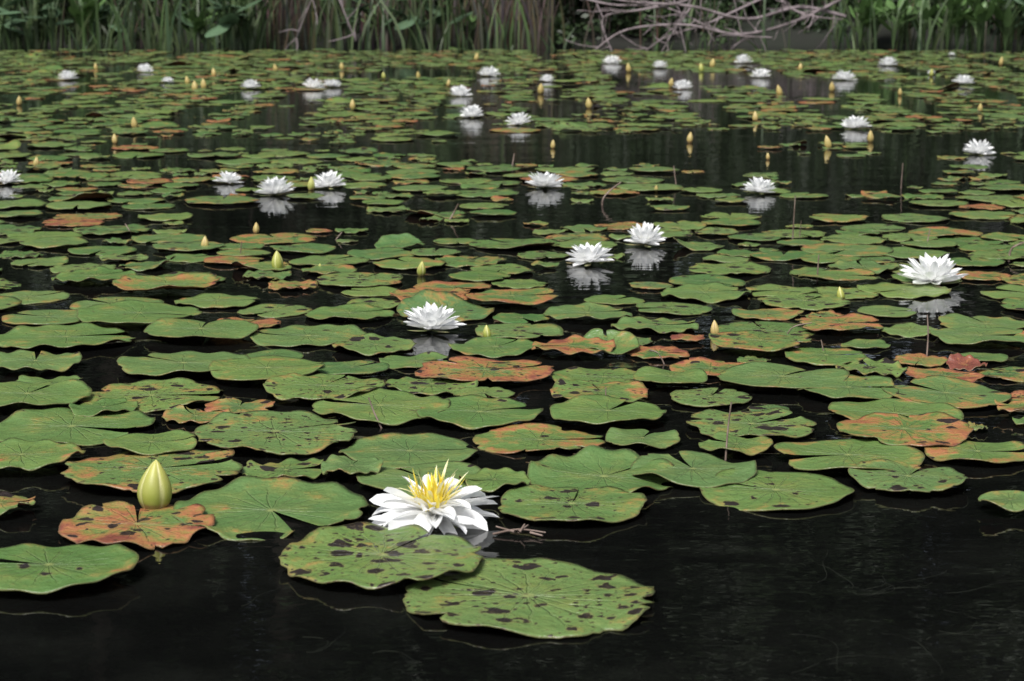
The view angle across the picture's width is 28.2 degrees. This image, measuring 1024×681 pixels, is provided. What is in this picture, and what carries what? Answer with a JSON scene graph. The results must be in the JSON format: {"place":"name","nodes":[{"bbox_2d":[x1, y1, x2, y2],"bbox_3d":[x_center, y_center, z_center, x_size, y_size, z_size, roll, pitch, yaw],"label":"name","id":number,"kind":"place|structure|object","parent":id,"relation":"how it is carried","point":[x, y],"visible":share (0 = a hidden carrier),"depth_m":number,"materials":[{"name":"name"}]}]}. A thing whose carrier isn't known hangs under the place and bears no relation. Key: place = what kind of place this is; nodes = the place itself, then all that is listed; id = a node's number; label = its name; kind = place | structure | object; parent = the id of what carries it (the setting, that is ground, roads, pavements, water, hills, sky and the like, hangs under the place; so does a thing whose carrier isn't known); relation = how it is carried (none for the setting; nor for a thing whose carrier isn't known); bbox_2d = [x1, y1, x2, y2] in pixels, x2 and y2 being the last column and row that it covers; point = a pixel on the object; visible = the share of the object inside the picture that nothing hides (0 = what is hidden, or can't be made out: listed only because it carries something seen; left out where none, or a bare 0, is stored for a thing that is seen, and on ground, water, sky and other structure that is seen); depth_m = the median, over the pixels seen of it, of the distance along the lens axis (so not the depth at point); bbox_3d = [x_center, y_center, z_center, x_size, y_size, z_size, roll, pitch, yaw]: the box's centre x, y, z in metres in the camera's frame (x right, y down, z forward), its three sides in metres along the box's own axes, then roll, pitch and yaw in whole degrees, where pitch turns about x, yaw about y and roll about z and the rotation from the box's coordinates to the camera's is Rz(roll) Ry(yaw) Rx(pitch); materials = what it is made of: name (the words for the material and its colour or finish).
{"place":"outdoors","nodes":[
{"label":"outdoors","id":0,"kind":"place"},
{"bbox_2d":[0,46,1023,680],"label":"pond water","id":1,"kind":"structure","parent":0,"point":[734,588],"depth_m":3.07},
{"bbox_2d":[0,491,35,514],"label":"lily pad","id":2,"kind":"object","parent":1,"relation":"on","point":[9,500],"visible":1,"depth_m":2.29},
{"bbox_2d":[0,0,54,49],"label":"arrowhead plant","id":3,"kind":"object","parent":1,"relation":"on","point":[22,24],"visible":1,"depth_m":15.12,"materials":[{"name":"green plant"}]},
{"bbox_2d":[0,350,81,371],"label":"lily pad","id":4,"kind":"object","parent":1,"relation":"on","point":[19,359],"visible":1,"depth_m":3.09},
{"bbox_2d":[0,438,85,470],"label":"lily pad","id":5,"kind":"object","parent":1,"relation":"on","point":[27,455],"visible":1,"depth_m":2.50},
{"bbox_2d":[0,379,91,406],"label":"lily pad","id":6,"kind":"object","parent":1,"relation":"on","point":[62,392],"visible":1,"depth_m":2.86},
{"bbox_2d":[21,0,72,48],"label":"arrowhead plant","id":7,"kind":"object","parent":1,"relation":"on","point":[52,9],"visible":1,"depth_m":15.26,"materials":[{"name":"green plant"}]},
{"bbox_2d":[0,322,135,348],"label":"lily pad","id":8,"kind":"object","parent":1,"relation":"on","point":[54,335],"visible":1,"depth_m":3.33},
{"bbox_2d":[0,543,138,593],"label":"lily pad","id":9,"kind":"object","parent":1,"relation":"on","point":[58,568],"visible":1,"depth_m":2.03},
{"bbox_2d":[0,407,155,445],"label":"lily pad","id":10,"kind":"object","parent":1,"relation":"on","point":[58,424],"visible":0.9,"depth_m":2.70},
{"bbox_2d":[68,0,104,48],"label":"pickerelweed plant","id":11,"kind":"object","parent":1,"relation":"on","point":[74,10],"visible":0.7,"depth_m":15.23,"materials":[{"name":"green plant"}]},
{"bbox_2d":[51,266,136,281],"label":"lily pad","id":12,"kind":"object","parent":1,"relation":"on","point":[79,275],"visible":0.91,"depth_m":3.98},
{"bbox_2d":[69,397,138,416],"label":"lily pad","id":13,"kind":"object","parent":1,"relation":"on","point":[94,409],"visible":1,"depth_m":2.79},
{"bbox_2d":[58,500,215,549],"bbox_3d":[-0.405,0.198,2.207,0.166,0.014,0.173,0,10,0],"label":"lily pad","id":14,"kind":"object","parent":1,"relation":"on","point":[112,522],"visible":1,"depth_m":2.20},
{"bbox_2d":[76,300,202,323],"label":"lily pad","id":15,"kind":"object","parent":1,"relation":"on","point":[130,311],"visible":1,"depth_m":3.52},
{"bbox_2d":[103,429,196,455],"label":"lily pad","id":16,"kind":"object","parent":1,"relation":"on","point":[142,443],"visible":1,"depth_m":2.55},
{"bbox_2d":[78,377,223,412],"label":"lily pad","id":17,"kind":"object","parent":1,"relation":"on","point":[151,395],"visible":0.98,"depth_m":2.90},
{"bbox_2d":[60,449,242,493],"bbox_3d":[-0.428,0.152,2.439,0.212,0.012,0.221,0,10,0],"label":"lily pad","id":18,"kind":"object","parent":1,"relation":"on","point":[125,470],"visible":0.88,"depth_m":2.43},
{"bbox_2d":[137,460,171,509],"bbox_3d":[-0.400,0.173,2.283,0.036,0.081,0.036,-7,14,-43],"label":"water lily bud","id":19,"kind":"object","parent":1,"relation":"in","point":[154,490],"visible":0.96,"depth_m":2.27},
{"bbox_2d":[112,272,220,290],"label":"lily pad","id":20,"kind":"object","parent":1,"relation":"on","point":[191,280],"visible":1,"depth_m":3.84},
{"bbox_2d":[117,351,250,375],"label":"lily pad","id":21,"kind":"object","parent":1,"relation":"on","point":[193,361],"visible":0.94,"depth_m":3.09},
{"bbox_2d":[162,405,230,423],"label":"lily pad","id":22,"kind":"object","parent":1,"relation":"on","point":[179,414],"visible":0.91,"depth_m":2.76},
{"bbox_2d":[181,4,217,48],"bbox_3d":[-2.389,-2.365,15.316,0.328,0.347,0.271,1,10,7],"label":"pickerelweed plant","id":23,"kind":"object","parent":1,"relation":"on","point":[191,17],"visible":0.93,"depth_m":15.29,"materials":[{"name":"green plant"}]},
{"bbox_2d":[144,317,258,338],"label":"lily pad","id":24,"kind":"object","parent":1,"relation":"on","point":[178,327],"visible":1,"depth_m":3.36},
{"bbox_2d":[205,0,260,49],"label":"arrowhead plant","id":25,"kind":"object","parent":1,"relation":"on","point":[227,21],"visible":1,"depth_m":15.02,"materials":[{"name":"green plant"}]},
{"bbox_2d":[204,397,274,412],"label":"lily pad","id":26,"kind":"object","parent":1,"relation":"on","point":[232,404],"visible":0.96,"depth_m":2.82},
{"bbox_2d":[209,355,324,380],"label":"lily pad","id":27,"kind":"object","parent":1,"relation":"on","point":[255,368],"visible":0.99,"depth_m":3.03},
{"bbox_2d":[172,475,369,540],"bbox_3d":[-0.268,0.185,2.274,0.218,0.022,0.216,0,10,0],"label":"lily pad","id":28,"kind":"object","parent":1,"relation":"on","point":[244,504],"visible":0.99,"depth_m":2.30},
{"bbox_2d":[255,176,295,195],"bbox_3d":[-0.635,-0.415,5.454,0.116,0.052,0.109,-6,6,-10],"label":"water lily flower","id":29,"kind":"object","parent":1,"relation":"on","point":[275,186],"visible":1,"depth_m":5.43,"materials":[{"name":"white plant"}]},
{"bbox_2d":[193,410,357,454],"bbox_3d":[-0.305,0.117,2.631,0.214,0.015,0.226,0,10,0],"label":"lily pad","id":30,"kind":"object","parent":1,"relation":"on","point":[257,430],"visible":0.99,"depth_m":2.63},
{"bbox_2d":[241,458,327,478],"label":"lily pad","id":31,"kind":"object","parent":1,"relation":"on","point":[267,470],"visible":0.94,"depth_m":2.46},
{"bbox_2d":[249,324,366,346],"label":"lily pad","id":32,"kind":"object","parent":1,"relation":"on","point":[316,335],"visible":0.94,"depth_m":3.36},
{"bbox_2d":[263,373,385,399],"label":"lily pad","id":33,"kind":"object","parent":1,"relation":"on","point":[288,386],"visible":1,"depth_m":2.90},
{"bbox_2d":[313,170,345,188],"bbox_3d":[-0.505,-0.445,5.626,0.103,0.044,0.107,-1,15,6],"label":"water lily flower","id":34,"kind":"object","parent":1,"relation":"on","point":[330,179],"visible":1,"depth_m":5.61,"materials":[{"name":"white plant"}]},
{"bbox_2d":[305,303,394,319],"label":"lily pad","id":35,"kind":"object","parent":1,"relation":"on","point":[343,311],"visible":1,"depth_m":3.57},
{"bbox_2d":[321,454,383,474],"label":"lily pad","id":36,"kind":"object","parent":1,"relation":"on","point":[334,462],"visible":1,"depth_m":2.44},
{"bbox_2d":[332,333,416,355],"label":"lily pad","id":37,"kind":"object","parent":1,"relation":"on","point":[368,344],"visible":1,"depth_m":3.26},
{"bbox_2d":[312,386,449,425],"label":"lily pad","id":38,"kind":"object","parent":1,"relation":"on","point":[394,407],"visible":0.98,"depth_m":2.79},
{"bbox_2d":[279,521,483,589],"bbox_3d":[-0.133,0.218,2.078,0.208,0.016,0.218,0,10,0],"label":"lily pad","id":39,"kind":"object","parent":1,"relation":"on","point":[355,553],"visible":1,"depth_m":2.08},
{"bbox_2d":[374,233,424,247],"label":"lily pad","id":40,"kind":"object","parent":1,"relation":"on","point":[402,240],"visible":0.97,"depth_m":4.49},
{"bbox_2d":[339,433,477,468],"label":"lily pad","id":41,"kind":"object","parent":1,"relation":"on","point":[394,450],"visible":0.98,"depth_m":2.56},
{"bbox_2d":[379,351,447,368],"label":"lily pad","id":42,"kind":"object","parent":1,"relation":"on","point":[396,361],"visible":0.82,"depth_m":3.15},
{"bbox_2d":[384,0,450,48],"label":"arrowhead plant","id":43,"kind":"object","parent":1,"relation":"on","point":[403,25],"visible":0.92,"depth_m":15.27,"materials":[{"name":"green plant"}]},
{"bbox_2d":[356,461,480,496],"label":"lily pad","id":44,"kind":"object","parent":1,"relation":"on","point":[384,478],"visible":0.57,"depth_m":2.42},
{"bbox_2d":[385,372,477,395],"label":"lily pad","id":45,"kind":"object","parent":1,"relation":"on","point":[429,386],"visible":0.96,"depth_m":2.94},
{"bbox_2d":[369,459,499,539],"bbox_3d":[-0.086,0.176,2.226,0.147,0.083,0.146,-12,20,-27],"label":"water lily flower","id":46,"kind":"object","parent":1,"relation":"on","point":[427,503],"visible":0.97,"depth_m":2.22,"materials":[{"name":"white plant"}]},
{"bbox_2d":[403,301,466,331],"bbox_3d":[-0.130,-0.041,3.407,0.108,0.046,0.114,-1,8,-14],"label":"water lily flower","id":47,"kind":"object","parent":1,"relation":"on","point":[428,317],"visible":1,"depth_m":3.39,"materials":[{"name":"white plant"}]},
{"bbox_2d":[418,0,472,48],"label":"arrowhead plant","id":48,"kind":"object","parent":1,"relation":"on","point":[438,19],"visible":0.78,"depth_m":15.35,"materials":[{"name":"green plant"}]},
{"bbox_2d":[415,394,542,429],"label":"lily pad","id":49,"kind":"object","parent":1,"relation":"on","point":[469,412],"visible":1,"depth_m":2.74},
{"bbox_2d":[415,356,553,381],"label":"lily pad","id":50,"kind":"object","parent":1,"relation":"on","point":[468,368],"visible":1,"depth_m":3.03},
{"bbox_2d":[448,335,540,357],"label":"lily pad","id":51,"kind":"object","parent":1,"relation":"on","point":[489,347],"visible":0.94,"depth_m":3.25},
{"bbox_2d":[459,467,530,491],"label":"lily pad","id":52,"kind":"object","parent":1,"relation":"on","point":[502,476],"visible":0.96,"depth_m":2.38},
{"bbox_2d":[463,287,558,304],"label":"lily pad","id":53,"kind":"object","parent":1,"relation":"on","point":[525,296],"visible":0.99,"depth_m":3.69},
{"bbox_2d":[0,47,1023,430],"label":"lily pad mass","id":54,"kind":"object","parent":1,"relation":"on","point":[856,241],"visible":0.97,"depth_m":5.20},
{"bbox_2d":[403,557,654,638],"bbox_3d":[0.017,0.245,1.968,0.244,0.013,0.248,0,10,0],"label":"lily pad","id":55,"kind":"object","parent":1,"relation":"on","point":[560,599],"visible":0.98,"depth_m":1.96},
{"bbox_2d":[472,423,604,453],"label":"lily pad","id":56,"kind":"object","parent":1,"relation":"on","point":[511,439],"visible":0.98,"depth_m":2.62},
{"bbox_2d":[525,172,563,187],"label":"water lily flower","id":57,"kind":"object","parent":1,"relation":"on","point":[546,179],"visible":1,"depth_m":5.61,"materials":[{"name":"white plant"}]},
{"bbox_2d":[498,484,647,522],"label":"lily pad","id":58,"kind":"object","parent":1,"relation":"on","point":[536,502],"visible":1,"depth_m":2.29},
{"bbox_2d":[531,334,615,354],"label":"lily pad","id":59,"kind":"object","parent":1,"relation":"on","point":[576,343],"visible":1,"depth_m":3.21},
{"bbox_2d":[543,302,632,319],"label":"lily pad","id":60,"kind":"object","parent":1,"relation":"on","point":[591,309],"visible":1,"depth_m":3.55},
{"bbox_2d":[565,242,612,265],"bbox_3d":[0.158,-0.181,4.183,0.110,0.043,0.115,4,16,34],"label":"water lily flower","id":61,"kind":"object","parent":1,"relation":"on","point":[587,253],"visible":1,"depth_m":4.17,"materials":[{"name":"white plant"}]},
{"bbox_2d":[551,366,637,388],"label":"lily pad","id":62,"kind":"object","parent":1,"relation":"on","point":[596,376],"visible":0.77,"depth_m":3.03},
{"bbox_2d":[550,378,647,402],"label":"lily pad","id":63,"kind":"object","parent":1,"relation":"on","point":[632,392],"visible":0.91,"depth_m":2.89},
{"bbox_2d":[527,445,674,498],"bbox_3d":[0.110,0.159,2.428,0.185,0.028,0.189,0,10,0],"label":"lily pad","id":64,"kind":"object","parent":1,"relation":"on","point":[589,466],"visible":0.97,"depth_m":2.44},
{"bbox_2d":[550,394,666,424],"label":"lily pad","id":65,"kind":"object","parent":1,"relation":"on","point":[592,409],"visible":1,"depth_m":2.74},
{"bbox_2d":[583,328,639,354],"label":"lily pad","id":66,"kind":"object","parent":1,"relation":"on","point":[626,341],"visible":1,"depth_m":3.25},
{"bbox_2d":[605,427,679,448],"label":"lily pad","id":67,"kind":"object","parent":1,"relation":"on","point":[624,437],"visible":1,"depth_m":2.61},
{"bbox_2d":[623,221,665,246],"bbox_3d":[0.291,-0.234,4.460,0.094,0.049,0.103,2,14,11],"label":"water lily flower","id":68,"kind":"object","parent":1,"relation":"on","point":[645,235],"visible":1,"depth_m":4.45,"materials":[{"name":"white plant"}]},
{"bbox_2d":[611,316,698,333],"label":"lily pad","id":69,"kind":"object","parent":1,"relation":"on","point":[636,322],"visible":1,"depth_m":3.44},
{"bbox_2d":[633,366,707,382],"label":"lily pad","id":70,"kind":"object","parent":1,"relation":"on","point":[659,375],"visible":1,"depth_m":2.97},
{"bbox_2d":[630,450,756,487],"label":"lily pad","id":71,"kind":"object","parent":1,"relation":"on","point":[704,469],"visible":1,"depth_m":2.44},
{"bbox_2d":[660,282,751,303],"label":"lily pad","id":72,"kind":"object","parent":1,"relation":"on","point":[705,293],"visible":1,"depth_m":3.78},
{"bbox_2d":[669,356,742,375],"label":"lily pad","id":73,"kind":"object","parent":1,"relation":"on","point":[708,366],"visible":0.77,"depth_m":3.10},
{"bbox_2d":[698,431,772,455],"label":"lily pad","id":74,"kind":"object","parent":1,"relation":"on","point":[754,446],"visible":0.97,"depth_m":2.56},
{"bbox_2d":[686,407,815,439],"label":"lily pad","id":75,"kind":"object","parent":1,"relation":"on","point":[711,422],"visible":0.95,"depth_m":2.69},
{"bbox_2d":[708,330,811,351],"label":"lily pad","id":76,"kind":"object","parent":1,"relation":"on","point":[751,340],"visible":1,"depth_m":3.25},
{"bbox_2d":[731,308,803,320],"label":"lily pad","id":77,"kind":"object","parent":1,"relation":"on","point":[781,314],"visible":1,"depth_m":3.56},
{"bbox_2d":[700,468,854,510],"bbox_3d":[0.307,0.173,2.365,0.178,0.012,0.183,0,10,0],"label":"lily pad","id":78,"kind":"object","parent":1,"relation":"on","point":[795,490],"visible":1,"depth_m":2.35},
{"bbox_2d":[717,361,849,388],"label":"lily pad","id":79,"kind":"object","parent":1,"relation":"on","point":[761,374],"visible":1,"depth_m":2.99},
{"bbox_2d":[798,269,877,280],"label":"lily pad","id":80,"kind":"object","parent":1,"relation":"on","point":[844,275],"visible":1,"depth_m":3.95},
{"bbox_2d":[795,313,883,330],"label":"lily pad","id":81,"kind":"object","parent":1,"relation":"on","point":[839,323],"visible":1,"depth_m":3.43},
{"bbox_2d":[796,374,898,399],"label":"lily pad","id":82,"kind":"object","parent":1,"relation":"on","point":[851,385],"visible":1,"depth_m":2.90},
{"bbox_2d":[774,438,924,470],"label":"lily pad","id":83,"kind":"object","parent":1,"relation":"on","point":[850,453],"visible":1,"depth_m":2.51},
{"bbox_2d":[843,0,882,43],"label":"pickerelweed plant","id":84,"kind":"object","parent":1,"relation":"on","point":[865,6],"visible":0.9,"depth_m":15.38,"materials":[{"name":"green plant"}]},
{"bbox_2d":[827,259,898,273],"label":"lily pad","id":85,"kind":"object","parent":1,"relation":"on","point":[875,267],"visible":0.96,"depth_m":4.11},
{"bbox_2d":[835,357,906,377],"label":"lily pad","id":86,"kind":"object","parent":1,"relation":"on","point":[884,366],"visible":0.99,"depth_m":3.08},
{"bbox_2d":[828,398,963,427],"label":"lily pad","id":87,"kind":"object","parent":1,"relation":"on","point":[850,410],"visible":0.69,"depth_m":2.78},
{"bbox_2d":[874,0,920,48],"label":"pickerelweed plant","id":88,"kind":"object","parent":1,"relation":"on","point":[890,4],"visible":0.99,"depth_m":15.23,"materials":[{"name":"green plant"}]},
{"bbox_2d":[836,411,973,446],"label":"lily pad","id":89,"kind":"object","parent":1,"relation":"on","point":[933,429],"visible":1,"depth_m":2.63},
{"bbox_2d":[848,458,968,492],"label":"lily pad","id":90,"kind":"object","parent":1,"relation":"on","point":[899,478],"visible":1,"depth_m":2.39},
{"bbox_2d":[897,0,935,48],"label":"pickerelweed plant","id":91,"kind":"object","parent":1,"relation":"on","point":[926,13],"visible":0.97,"depth_m":15.32,"materials":[{"name":"green plant"}]},
{"bbox_2d":[898,252,967,287],"bbox_3d":[0.805,-0.138,3.900,0.137,0.060,0.129,4,14,13],"label":"water lily flower","id":92,"kind":"object","parent":1,"relation":"on","point":[934,271],"visible":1,"depth_m":3.88,"materials":[{"name":"white plant"}]},
{"bbox_2d":[905,366,986,382],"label":"lily pad","id":93,"kind":"object","parent":1,"relation":"on","point":[914,372],"visible":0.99,"depth_m":3.02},
{"bbox_2d":[881,375,1011,408],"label":"lily pad","id":94,"kind":"object","parent":1,"relation":"on","point":[960,393],"visible":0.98,"depth_m":2.88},
{"bbox_2d":[929,0,972,48],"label":"pickerelweed plant","id":95,"kind":"object","parent":1,"relation":"on","point":[952,5],"visible":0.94,"depth_m":15.17,"materials":[{"name":"green plant"}]},
{"bbox_2d":[946,353,987,371],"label":"lily pad","id":96,"kind":"object","parent":1,"relation":"on","point":[958,361],"visible":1,"depth_m":3.10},
{"bbox_2d":[924,440,1023,462],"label":"lily pad","id":97,"kind":"object","parent":1,"relation":"on","point":[972,450],"visible":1,"depth_m":2.54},
{"bbox_2d":[938,313,1023,328],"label":"lily pad","id":98,"kind":"object","parent":1,"relation":"on","point":[953,320],"visible":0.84,"depth_m":3.49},
{"bbox_2d":[963,0,1006,49],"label":"pickerelweed plant","id":99,"kind":"object","parent":1,"relation":"on","point":[981,16],"visible":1,"depth_m":15.05,"materials":[{"name":"green plant"}]},
{"bbox_2d":[978,490,1023,511],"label":"lily pad","id":100,"kind":"object","parent":1,"relation":"on","point":[1014,502],"visible":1,"depth_m":2.29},
{"bbox_2d":[986,0,1023,48],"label":"pickerelweed plant","id":101,"kind":"object","parent":1,"relation":"on","point":[1004,17],"visible":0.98,"depth_m":15.16,"materials":[{"name":"green plant"}]},
{"bbox_2d":[3,0,1023,46],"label":"ground","id":102,"kind":"structure","parent":0,"point":[811,38],"depth_m":15.91,"materials":[{"name":"plant"}]},
{"bbox_2d":[4,0,82,41],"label":"shrub","id":103,"kind":"object","parent":102,"relation":"on","point":[67,4],"visible":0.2,"depth_m":15.91,"materials":[{"name":"green plant"}]},
{"bbox_2d":[0,0,1023,50],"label":"reed grass","id":104,"kind":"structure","parent":102,"relation":"on","point":[254,39],"depth_m":15.28,"materials":[{"name":"green plant"}]},
{"bbox_2d":[14,0,1016,48],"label":"dead reeds","id":105,"kind":"object","parent":102,"relation":"on","point":[505,8],"visible":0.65,"depth_m":15.45,"materials":[{"name":"brown plant"}]},
{"bbox_2d":[279,0,845,51],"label":"fallen branch","id":106,"kind":"object","parent":102,"relation":"on","point":[804,16],"visible":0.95,"depth_m":14.95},
{"bbox_2d":[537,0,632,45],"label":"shrub","id":107,"kind":"object","parent":102,"relation":"on","point":[574,22],"visible":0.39,"depth_m":16.00,"materials":[{"name":"green plant"}]},
{"bbox_2d":[562,0,651,36],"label":"shrub","id":108,"kind":"object","parent":102,"relation":"on","point":[596,16],"visible":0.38,"depth_m":16.07,"materials":[{"name":"green plant"}]},
{"bbox_2d":[607,0,702,43],"bbox_3d":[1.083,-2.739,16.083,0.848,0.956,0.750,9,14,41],"label":"leafy shrub","id":109,"kind":"object","parent":102,"relation":"on","point":[652,18],"visible":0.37,"depth_m":15.94,"materials":[{"name":"green plant"}]},
{"bbox_2d":[682,0,742,45],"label":"leafy shrub","id":110,"kind":"object","parent":102,"relation":"on","point":[705,4],"visible":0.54,"depth_m":15.96,"materials":[{"name":"green plant"}]},
{"bbox_2d":[757,0,851,31],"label":"shrub","id":111,"kind":"object","parent":102,"relation":"on","point":[796,3],"visible":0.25,"depth_m":16.17,"materials":[{"name":"green plant"}]},
{"bbox_2d":[213,550,1023,673],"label":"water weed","id":112,"kind":"object","parent":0,"point":[894,588],"visible":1,"depth_m":1.89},
{"bbox_2d":[929,326,1023,343],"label":"lily pad","id":113,"kind":"object","parent":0,"point":[969,335],"visible":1,"depth_m":3.32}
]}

